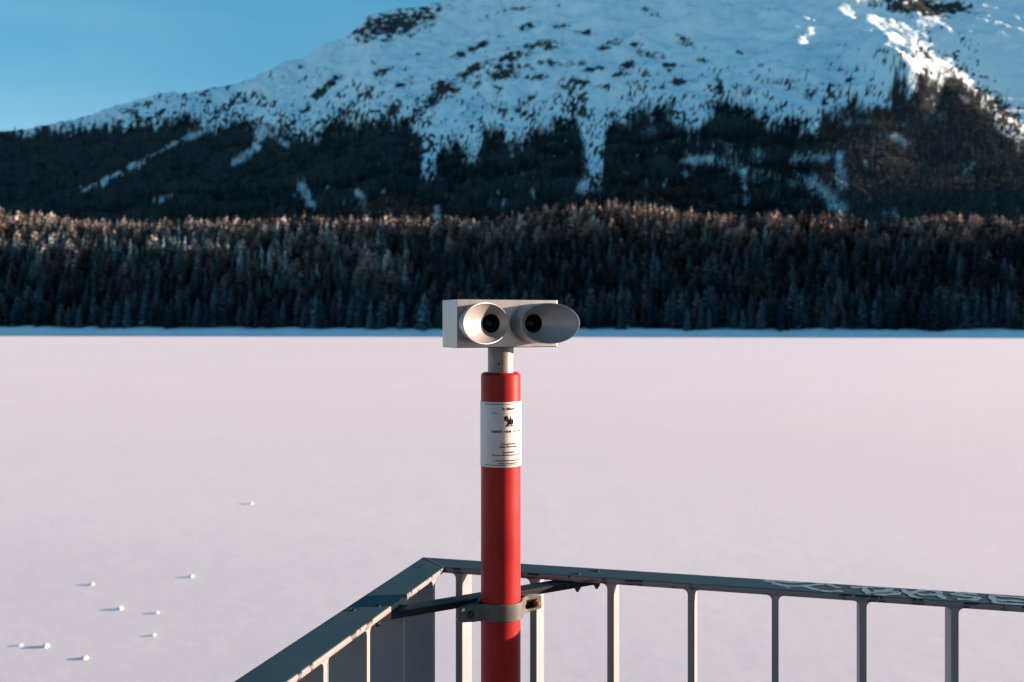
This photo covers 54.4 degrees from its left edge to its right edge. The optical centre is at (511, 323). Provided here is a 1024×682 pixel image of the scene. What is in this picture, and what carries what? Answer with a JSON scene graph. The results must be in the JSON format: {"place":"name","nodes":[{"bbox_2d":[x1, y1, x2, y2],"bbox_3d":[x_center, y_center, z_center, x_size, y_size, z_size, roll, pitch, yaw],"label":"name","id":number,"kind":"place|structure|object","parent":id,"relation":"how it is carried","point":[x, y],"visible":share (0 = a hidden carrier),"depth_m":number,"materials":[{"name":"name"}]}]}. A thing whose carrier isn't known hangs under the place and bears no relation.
{"place":"outdoors","nodes":[
{"label":"outdoors","id":0,"kind":"place"},
{"bbox_2d":[0,0,442,130],"label":"sky","id":1,"kind":"structure","parent":0,"point":[61,60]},
{"bbox_2d":[0,335,1023,681],"bbox_3d":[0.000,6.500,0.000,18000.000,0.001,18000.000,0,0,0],"label":"lake","id":2,"kind":"structure","parent":0,"point":[138,473],"depth_m":37.99,"materials":[{"name":"snow"}]},
{"bbox_2d":[0,0,1023,228],"bbox_3d":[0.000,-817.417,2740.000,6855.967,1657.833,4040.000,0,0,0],"label":"mountain","id":3,"kind":"structure","parent":0,"point":[464,47],"depth_m":1983.14,"materials":[{"name":"snow"}]},
{"bbox_2d":[0,34,1023,228],"bbox_3d":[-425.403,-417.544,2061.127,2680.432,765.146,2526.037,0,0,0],"label":"mountain forest","id":4,"kind":"object","parent":3,"relation":"on","point":[698,192],"visible":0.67,"depth_m":1308.27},
{"bbox_2d":[0,225,1023,336],"bbox_3d":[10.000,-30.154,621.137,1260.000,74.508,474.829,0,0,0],"label":"snowy foothill","id":5,"kind":"structure","parent":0,"point":[608,329],"depth_m":541.09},
{"bbox_2d":[0,293,7,324],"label":"larch tree","id":6,"kind":"object","parent":5,"relation":"on","point":[3,305],"visible":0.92,"depth_m":582.53,"materials":[{"name":"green plant"}]},
{"bbox_2d":[8,299,21,326],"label":"spruce tree","id":7,"kind":"object","parent":5,"relation":"on","point":[15,317],"visible":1,"depth_m":577.43,"materials":[{"name":"green plant"}]},
{"bbox_2d":[20,284,34,316],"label":"larch tree","id":8,"kind":"object","parent":5,"relation":"on","point":[29,297],"visible":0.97,"depth_m":581.75,"materials":[{"name":"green plant"}]},
{"bbox_2d":[32,298,45,326],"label":"spruce tree","id":9,"kind":"object","parent":5,"relation":"on","point":[37,317],"visible":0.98,"depth_m":574.30,"materials":[{"name":"green plant"}]},
{"bbox_2d":[55,305,66,326],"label":"larch tree","id":10,"kind":"object","parent":5,"relation":"on","point":[61,321],"visible":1,"depth_m":571.20,"materials":[{"name":"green plant"}]},
{"bbox_2d":[70,302,77,325],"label":"spruce tree","id":11,"kind":"object","parent":5,"relation":"on","point":[73,313],"visible":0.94,"depth_m":574.82,"materials":[{"name":"green plant"}]},
{"bbox_2d":[74,307,84,327],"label":"spruce tree","id":12,"kind":"object","parent":5,"relation":"on","point":[79,323],"visible":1,"depth_m":570.10,"materials":[{"name":"green plant"}]},
{"bbox_2d":[79,292,90,323],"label":"larch tree","id":13,"kind":"object","parent":5,"relation":"on","point":[86,299],"visible":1,"depth_m":574.29,"materials":[{"name":"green plant"}]},
{"bbox_2d":[86,294,98,324],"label":"spruce tree","id":14,"kind":"object","parent":5,"relation":"on","point":[92,310],"visible":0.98,"depth_m":572.77,"materials":[{"name":"green plant"}]},
{"bbox_2d":[98,301,108,327],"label":"spruce tree","id":15,"kind":"object","parent":5,"relation":"on","point":[103,308],"visible":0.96,"depth_m":567.97,"materials":[{"name":"green plant"}]},
{"bbox_2d":[101,296,112,318],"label":"larch tree","id":16,"kind":"object","parent":5,"relation":"on","point":[107,301],"visible":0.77,"depth_m":575.11,"materials":[{"name":"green plant"}]},
{"bbox_2d":[110,298,120,328],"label":"spruce tree","id":17,"kind":"object","parent":5,"relation":"on","point":[116,314],"visible":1,"depth_m":563.82,"materials":[{"name":"green plant"}]},
{"bbox_2d":[119,297,133,328],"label":"spruce tree","id":18,"kind":"object","parent":5,"relation":"on","point":[126,323],"visible":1,"depth_m":565.40,"materials":[{"name":"green plant"}]},
{"bbox_2d":[131,299,139,324],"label":"spruce tree","id":19,"kind":"object","parent":5,"relation":"on","point":[135,314],"visible":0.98,"depth_m":569.33,"materials":[{"name":"green plant"}]},
{"bbox_2d":[137,291,148,323],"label":"spruce tree","id":20,"kind":"object","parent":5,"relation":"on","point":[143,313],"visible":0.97,"depth_m":568.32,"materials":[{"name":"green plant"}]},
{"bbox_2d":[147,296,157,325],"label":"larch tree","id":21,"kind":"object","parent":5,"relation":"on","point":[151,317],"visible":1,"depth_m":563.46,"materials":[{"name":"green plant"}]},
{"bbox_2d":[163,295,178,328],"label":"spruce tree","id":22,"kind":"object","parent":5,"relation":"on","point":[172,318],"visible":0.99,"depth_m":555.80,"materials":[{"name":"green plant"}]},
{"bbox_2d":[173,289,185,322],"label":"spruce tree","id":23,"kind":"object","parent":5,"relation":"on","point":[177,297],"visible":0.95,"depth_m":561.43,"materials":[{"name":"green plant"}]},
{"bbox_2d":[176,288,188,320],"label":"larch tree","id":24,"kind":"object","parent":5,"relation":"on","point":[182,295],"visible":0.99,"depth_m":562.45,"materials":[{"name":"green plant"}]},
{"bbox_2d":[184,301,192,325],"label":"spruce tree","id":25,"kind":"object","parent":5,"relation":"on","point":[189,314],"visible":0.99,"depth_m":560.16,"materials":[{"name":"green plant"}]},
{"bbox_2d":[191,296,203,326],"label":"spruce tree","id":26,"kind":"object","parent":5,"relation":"on","point":[198,310],"visible":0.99,"depth_m":557.31,"materials":[{"name":"green plant"}]},
{"bbox_2d":[208,294,222,327],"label":"spruce tree","id":27,"kind":"object","parent":5,"relation":"on","point":[214,317],"visible":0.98,"depth_m":554.15,"materials":[{"name":"green plant"}]},
{"bbox_2d":[215,290,231,326],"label":"spruce tree","id":28,"kind":"object","parent":5,"relation":"on","point":[224,298],"visible":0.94,"depth_m":554.90,"materials":[{"name":"green plant"}]},
{"bbox_2d":[222,303,233,326],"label":"larch tree","id":29,"kind":"object","parent":5,"relation":"on","point":[228,314],"visible":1,"depth_m":553.35,"materials":[{"name":"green plant"}]},
{"bbox_2d":[235,305,244,326],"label":"larch tree","id":30,"kind":"object","parent":5,"relation":"on","point":[240,319],"visible":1,"depth_m":550.70,"materials":[{"name":"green plant"}]},
{"bbox_2d":[244,292,255,325],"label":"larch tree","id":31,"kind":"object","parent":5,"relation":"on","point":[248,303],"visible":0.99,"depth_m":552.52,"materials":[{"name":"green plant"}]},
{"bbox_2d":[254,291,263,318],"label":"larch tree","id":32,"kind":"object","parent":5,"relation":"on","point":[259,304],"visible":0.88,"depth_m":558.38,"materials":[{"name":"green plant"}]},
{"bbox_2d":[265,308,273,328],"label":"larch tree","id":33,"kind":"object","parent":5,"relation":"on","point":[267,320],"visible":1,"depth_m":547.18,"materials":[{"name":"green plant"}]},
{"bbox_2d":[267,296,279,325],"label":"spruce tree","id":34,"kind":"object","parent":5,"relation":"on","point":[275,307],"visible":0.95,"depth_m":552.96,"materials":[{"name":"green plant"}]},
{"bbox_2d":[279,300,287,324],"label":"spruce tree","id":35,"kind":"object","parent":5,"relation":"on","point":[283,320],"visible":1,"depth_m":552.35,"materials":[{"name":"green plant"}]},
{"bbox_2d":[292,296,303,324],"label":"larch tree","id":36,"kind":"object","parent":5,"relation":"on","point":[295,309],"visible":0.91,"depth_m":548.04,"materials":[{"name":"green plant"}]},
{"bbox_2d":[306,295,313,326],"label":"spruce tree","id":37,"kind":"object","parent":5,"relation":"on","point":[308,311],"visible":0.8,"depth_m":545.16,"materials":[{"name":"green plant"}]},
{"bbox_2d":[307,294,319,328],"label":"spruce tree","id":38,"kind":"object","parent":5,"relation":"on","point":[314,312],"visible":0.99,"depth_m":541.14,"materials":[{"name":"green plant"}]},
{"bbox_2d":[313,300,328,328],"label":"spruce tree","id":39,"kind":"object","parent":5,"relation":"on","point":[320,305],"visible":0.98,"depth_m":540.88,"materials":[{"name":"green plant"}]},
{"bbox_2d":[328,299,339,327],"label":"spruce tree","id":40,"kind":"object","parent":5,"relation":"on","point":[334,318],"visible":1,"depth_m":541.11,"materials":[{"name":"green plant"}]},
{"bbox_2d":[335,291,345,324],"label":"spruce tree","id":41,"kind":"object","parent":5,"relation":"on","point":[339,308],"visible":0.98,"depth_m":545.45,"materials":[{"name":"green plant"}]},
{"bbox_2d":[343,296,356,325],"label":"spruce tree","id":42,"kind":"object","parent":5,"relation":"on","point":[350,312],"visible":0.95,"depth_m":542.74,"materials":[{"name":"green plant"}]},
{"bbox_2d":[352,299,363,327],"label":"spruce tree","id":43,"kind":"object","parent":5,"relation":"on","point":[358,324],"visible":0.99,"depth_m":539.31,"materials":[{"name":"green plant"}]},
{"bbox_2d":[361,291,368,321],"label":"spruce tree","id":44,"kind":"object","parent":5,"relation":"on","point":[363,311],"visible":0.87,"depth_m":544.02,"materials":[{"name":"green plant"}]},
{"bbox_2d":[364,298,375,329],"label":"spruce tree","id":45,"kind":"object","parent":5,"relation":"on","point":[368,321],"visible":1,"depth_m":533.65,"materials":[{"name":"green plant"}]},
{"bbox_2d":[373,300,387,329],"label":"spruce tree","id":46,"kind":"object","parent":5,"relation":"on","point":[381,320],"visible":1,"depth_m":533.30,"materials":[{"name":"green plant"}]},
{"bbox_2d":[383,292,393,325],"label":"larch tree","id":47,"kind":"object","parent":5,"relation":"on","point":[387,307],"visible":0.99,"depth_m":538.92,"materials":[{"name":"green plant"}]},
{"bbox_2d":[388,295,399,321],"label":"larch tree","id":48,"kind":"object","parent":5,"relation":"on","point":[396,306],"visible":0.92,"depth_m":540.88,"materials":[{"name":"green plant"}]},
{"bbox_2d":[397,301,407,328],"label":"spruce tree","id":49,"kind":"object","parent":5,"relation":"on","point":[401,324],"visible":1,"depth_m":533.28,"materials":[{"name":"green plant"}]},
{"bbox_2d":[403,290,413,321],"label":"spruce tree","id":50,"kind":"object","parent":5,"relation":"on","point":[410,310],"visible":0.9,"depth_m":540.46,"materials":[{"name":"green plant"}]},
{"bbox_2d":[414,291,433,330],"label":"spruce tree","id":51,"kind":"object","parent":5,"relation":"on","point":[423,318],"visible":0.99,"depth_m":527.34,"materials":[{"name":"green plant"}]},
{"bbox_2d":[435,307,442,328],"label":"spruce tree","id":52,"kind":"object","parent":5,"relation":"on","point":[440,321],"visible":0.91,"depth_m":526.53,"materials":[{"name":"green plant"}]},
{"bbox_2d":[0,198,1023,320],"bbox_3d":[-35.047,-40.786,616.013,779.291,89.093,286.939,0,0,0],"label":"foothill forest","id":53,"kind":"object","parent":5,"relation":"on","point":[188,245],"visible":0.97,"depth_m":577.56,"materials":[{"name":"plant"}]},
{"bbox_2d":[582,289,597,322],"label":"larch tree","id":54,"kind":"object","parent":5,"relation":"on","point":[587,302],"visible":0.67,"depth_m":519.62,"materials":[{"name":"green plant"}]},
{"bbox_2d":[584,295,596,328],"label":"spruce tree","id":55,"kind":"object","parent":5,"relation":"on","point":[591,321],"visible":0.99,"depth_m":514.11,"materials":[{"name":"green plant"}]},
{"bbox_2d":[597,304,605,327],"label":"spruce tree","id":56,"kind":"object","parent":5,"relation":"on","point":[602,320],"visible":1,"depth_m":512.81,"materials":[{"name":"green plant"}]},
{"bbox_2d":[595,287,610,322],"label":"spruce tree","id":57,"kind":"object","parent":5,"relation":"on","point":[601,298],"visible":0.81,"depth_m":519.86,"materials":[{"name":"green plant"}]},
{"bbox_2d":[603,292,616,319],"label":"larch tree","id":58,"kind":"object","parent":5,"relation":"on","point":[610,307],"visible":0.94,"depth_m":520.45,"materials":[{"name":"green plant"}]},
{"bbox_2d":[616,305,626,329],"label":"spruce tree","id":59,"kind":"object","parent":5,"relation":"on","point":[620,325],"visible":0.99,"depth_m":509.42,"materials":[{"name":"green plant"}]},
{"bbox_2d":[616,290,631,324],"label":"larch tree","id":60,"kind":"object","parent":5,"relation":"on","point":[621,301],"visible":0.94,"depth_m":513.74,"materials":[{"name":"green plant"}]},
{"bbox_2d":[623,296,631,327],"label":"spruce tree","id":61,"kind":"object","parent":5,"relation":"on","point":[627,321],"visible":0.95,"depth_m":513.10,"materials":[{"name":"green plant"}]},
{"bbox_2d":[638,292,649,321],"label":"larch tree","id":62,"kind":"object","parent":5,"relation":"on","point":[645,312],"visible":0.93,"depth_m":515.74,"materials":[{"name":"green plant"}]},
{"bbox_2d":[645,295,657,328],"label":"spruce tree","id":63,"kind":"object","parent":5,"relation":"on","point":[650,322],"visible":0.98,"depth_m":509.35,"materials":[{"name":"green plant"}]},
{"bbox_2d":[663,297,670,322],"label":"spruce tree","id":64,"kind":"object","parent":5,"relation":"on","point":[668,312],"visible":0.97,"depth_m":514.01,"materials":[{"name":"green plant"}]},
{"bbox_2d":[668,294,681,328],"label":"spruce tree","id":65,"kind":"object","parent":5,"relation":"on","point":[674,318],"visible":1,"depth_m":506.37,"materials":[{"name":"green plant"}]},
{"bbox_2d":[676,292,687,324],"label":"larch tree","id":66,"kind":"object","parent":5,"relation":"on","point":[680,304],"visible":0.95,"depth_m":509.09,"materials":[{"name":"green plant"}]},
{"bbox_2d":[678,290,692,324],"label":"spruce tree","id":67,"kind":"object","parent":5,"relation":"on","point":[685,296],"visible":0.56,"depth_m":513.39,"materials":[{"name":"green plant"}]},
{"bbox_2d":[682,309,692,330],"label":"spruce tree","id":68,"kind":"object","parent":5,"relation":"on","point":[687,326],"visible":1,"depth_m":503.27,"materials":[{"name":"green plant"}]},
{"bbox_2d":[690,293,701,325],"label":"larch tree","id":69,"kind":"object","parent":5,"relation":"on","point":[694,315],"visible":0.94,"depth_m":509.60,"materials":[{"name":"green plant"}]},
{"bbox_2d":[697,306,706,329],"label":"spruce tree","id":70,"kind":"object","parent":5,"relation":"on","point":[702,321],"visible":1,"depth_m":503.50,"materials":[{"name":"green plant"}]},
{"bbox_2d":[706,309,713,329],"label":"spruce tree","id":71,"kind":"object","parent":5,"relation":"on","point":[709,320],"visible":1,"depth_m":503.50,"materials":[{"name":"green plant"}]},
{"bbox_2d":[729,305,739,329],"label":"spruce tree","id":72,"kind":"object","parent":5,"relation":"on","point":[734,325],"visible":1,"depth_m":501.95,"materials":[{"name":"green plant"}]},
{"bbox_2d":[734,291,746,320],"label":"larch tree","id":73,"kind":"object","parent":5,"relation":"on","point":[742,303],"visible":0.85,"depth_m":510.48,"materials":[{"name":"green plant"}]},
{"bbox_2d":[744,295,757,324],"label":"spruce tree","id":74,"kind":"object","parent":5,"relation":"on","point":[748,304],"visible":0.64,"depth_m":507.04,"materials":[{"name":"green plant"}]},
{"bbox_2d":[746,302,756,328],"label":"spruce tree","id":75,"kind":"object","parent":5,"relation":"on","point":[751,325],"visible":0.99,"depth_m":502.02,"materials":[{"name":"green plant"}]},
{"bbox_2d":[756,299,767,328],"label":"spruce tree","id":76,"kind":"object","parent":5,"relation":"on","point":[763,319],"visible":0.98,"depth_m":500.97,"materials":[{"name":"green plant"}]},
{"bbox_2d":[774,292,792,330],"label":"spruce tree","id":77,"kind":"object","parent":5,"relation":"on","point":[782,317],"visible":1,"depth_m":493.96,"materials":[{"name":"green plant"}]},
{"bbox_2d":[784,282,795,321],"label":"spruce tree","id":78,"kind":"object","parent":5,"relation":"on","point":[791,296],"visible":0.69,"depth_m":503.87,"materials":[{"name":"green plant"}]},
{"bbox_2d":[791,297,802,329],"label":"spruce tree","id":79,"kind":"object","parent":5,"relation":"on","point":[795,315],"visible":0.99,"depth_m":494.84,"materials":[{"name":"green plant"}]},
{"bbox_2d":[790,287,811,328],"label":"spruce tree","id":80,"kind":"object","parent":5,"relation":"on","point":[802,310],"visible":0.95,"depth_m":494.93,"materials":[{"name":"green plant"}]},
{"bbox_2d":[802,292,815,328],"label":"spruce tree","id":81,"kind":"object","parent":5,"relation":"on","point":[809,321],"visible":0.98,"depth_m":494.91,"materials":[{"name":"green plant"}]},
{"bbox_2d":[813,295,823,325],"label":"larch tree","id":82,"kind":"object","parent":5,"relation":"on","point":[818,315],"visible":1,"depth_m":495.96,"materials":[{"name":"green plant"}]},
{"bbox_2d":[823,302,833,328],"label":"spruce tree","id":83,"kind":"object","parent":5,"relation":"on","point":[827,324],"visible":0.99,"depth_m":491.94,"materials":[{"name":"green plant"}]},
{"bbox_2d":[830,289,847,325],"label":"larch tree","id":84,"kind":"object","parent":5,"relation":"on","point":[839,306],"visible":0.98,"depth_m":496.17,"materials":[{"name":"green plant"}]},
{"bbox_2d":[846,292,858,324],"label":"larch tree","id":85,"kind":"object","parent":5,"relation":"on","point":[849,312],"visible":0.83,"depth_m":497.61,"materials":[{"name":"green plant"}]},
{"bbox_2d":[855,296,867,328],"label":"spruce tree","id":86,"kind":"object","parent":5,"relation":"on","point":[859,319],"visible":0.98,"depth_m":492.98,"materials":[{"name":"green plant"}]},
{"bbox_2d":[859,302,871,328],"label":"spruce tree","id":87,"kind":"object","parent":5,"relation":"on","point":[867,319],"visible":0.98,"depth_m":493.54,"materials":[{"name":"green plant"}]},
{"bbox_2d":[869,301,878,324],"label":"spruce tree","id":88,"kind":"object","parent":5,"relation":"on","point":[874,317],"visible":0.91,"depth_m":494.94,"materials":[{"name":"green plant"}]},
{"bbox_2d":[875,306,885,329],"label":"spruce tree","id":89,"kind":"object","parent":5,"relation":"on","point":[879,325],"visible":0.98,"depth_m":487.96,"materials":[{"name":"green plant"}]},
{"bbox_2d":[884,289,901,327],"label":"spruce tree","id":90,"kind":"object","parent":5,"relation":"on","point":[890,306],"visible":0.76,"depth_m":489.99,"materials":[{"name":"green plant"}]},
{"bbox_2d":[886,300,900,329],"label":"spruce tree","id":91,"kind":"object","parent":5,"relation":"on","point":[894,319],"visible":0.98,"depth_m":484.66,"materials":[{"name":"green plant"}]},
{"bbox_2d":[893,286,905,322],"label":"spruce tree","id":92,"kind":"object","parent":5,"relation":"on","point":[897,292],"visible":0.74,"depth_m":492.32,"materials":[{"name":"green plant"}]},
{"bbox_2d":[916,290,931,330],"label":"spruce tree","id":93,"kind":"object","parent":5,"relation":"on","point":[923,315],"visible":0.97,"depth_m":482.46,"materials":[{"name":"green plant"}]},
{"bbox_2d":[925,288,945,331],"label":"spruce tree","id":94,"kind":"object","parent":5,"relation":"on","point":[936,317],"visible":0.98,"depth_m":479.18,"materials":[{"name":"green plant"}]},
{"bbox_2d":[938,298,950,330],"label":"spruce tree","id":95,"kind":"object","parent":5,"relation":"on","point":[944,318],"visible":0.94,"depth_m":480.36,"materials":[{"name":"green plant"}]},
{"bbox_2d":[941,286,954,327],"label":"spruce tree","id":96,"kind":"object","parent":5,"relation":"on","point":[945,294],"visible":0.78,"depth_m":484.84,"materials":[{"name":"green plant"}]},
{"bbox_2d":[946,297,959,329],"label":"spruce tree","id":97,"kind":"object","parent":5,"relation":"on","point":[954,321],"visible":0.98,"depth_m":481.96,"materials":[{"name":"green plant"}]},
{"bbox_2d":[949,291,964,326],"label":"larch tree","id":98,"kind":"object","parent":5,"relation":"on","point":[958,304],"visible":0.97,"depth_m":482.71,"materials":[{"name":"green plant"}]},
{"bbox_2d":[955,298,972,328],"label":"spruce tree","id":99,"kind":"object","parent":5,"relation":"on","point":[965,315],"visible":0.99,"depth_m":481.37,"materials":[{"name":"green plant"}]},
{"bbox_2d":[980,299,991,327],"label":"spruce tree","id":100,"kind":"object","parent":5,"relation":"on","point":[984,306],"visible":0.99,"depth_m":483.14,"materials":[{"name":"green plant"}]},
{"bbox_2d":[1003,306,1013,327],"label":"spruce tree","id":101,"kind":"object","parent":5,"relation":"on","point":[1008,320],"visible":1,"depth_m":480.66,"materials":[{"name":"green plant"}]},
{"bbox_2d":[1010,300,1022,326],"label":"larch tree","id":102,"kind":"object","parent":5,"relation":"on","point":[1017,318],"visible":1,"depth_m":480.74,"materials":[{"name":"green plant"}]},
{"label":"terrace floor","id":103,"kind":"structure","parent":0,"visible":0},
{"bbox_2d":[443,299,579,681],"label":"stereo viewer","id":104,"kind":"object","parent":103,"relation":"on","point":[500,330],"visible":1,"depth_m":1.49,"materials":[{"name":"red paint"}]},
{"bbox_2d":[234,557,1023,681],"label":"railing","id":105,"kind":"object","parent":103,"relation":"on","point":[357,645],"visible":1,"depth_m":1.54,"materials":[{"name":"metal"}]},
{"bbox_2d":[350,569,599,626],"bbox_3d":[-0.030,0.429,1.524,0.466,0.033,0.101,0,0,-32],"label":"post bracket","id":106,"kind":"object","parent":105,"relation":"attached to","point":[471,607],"visible":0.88,"depth_m":1.50,"materials":[{"name":"metal"}]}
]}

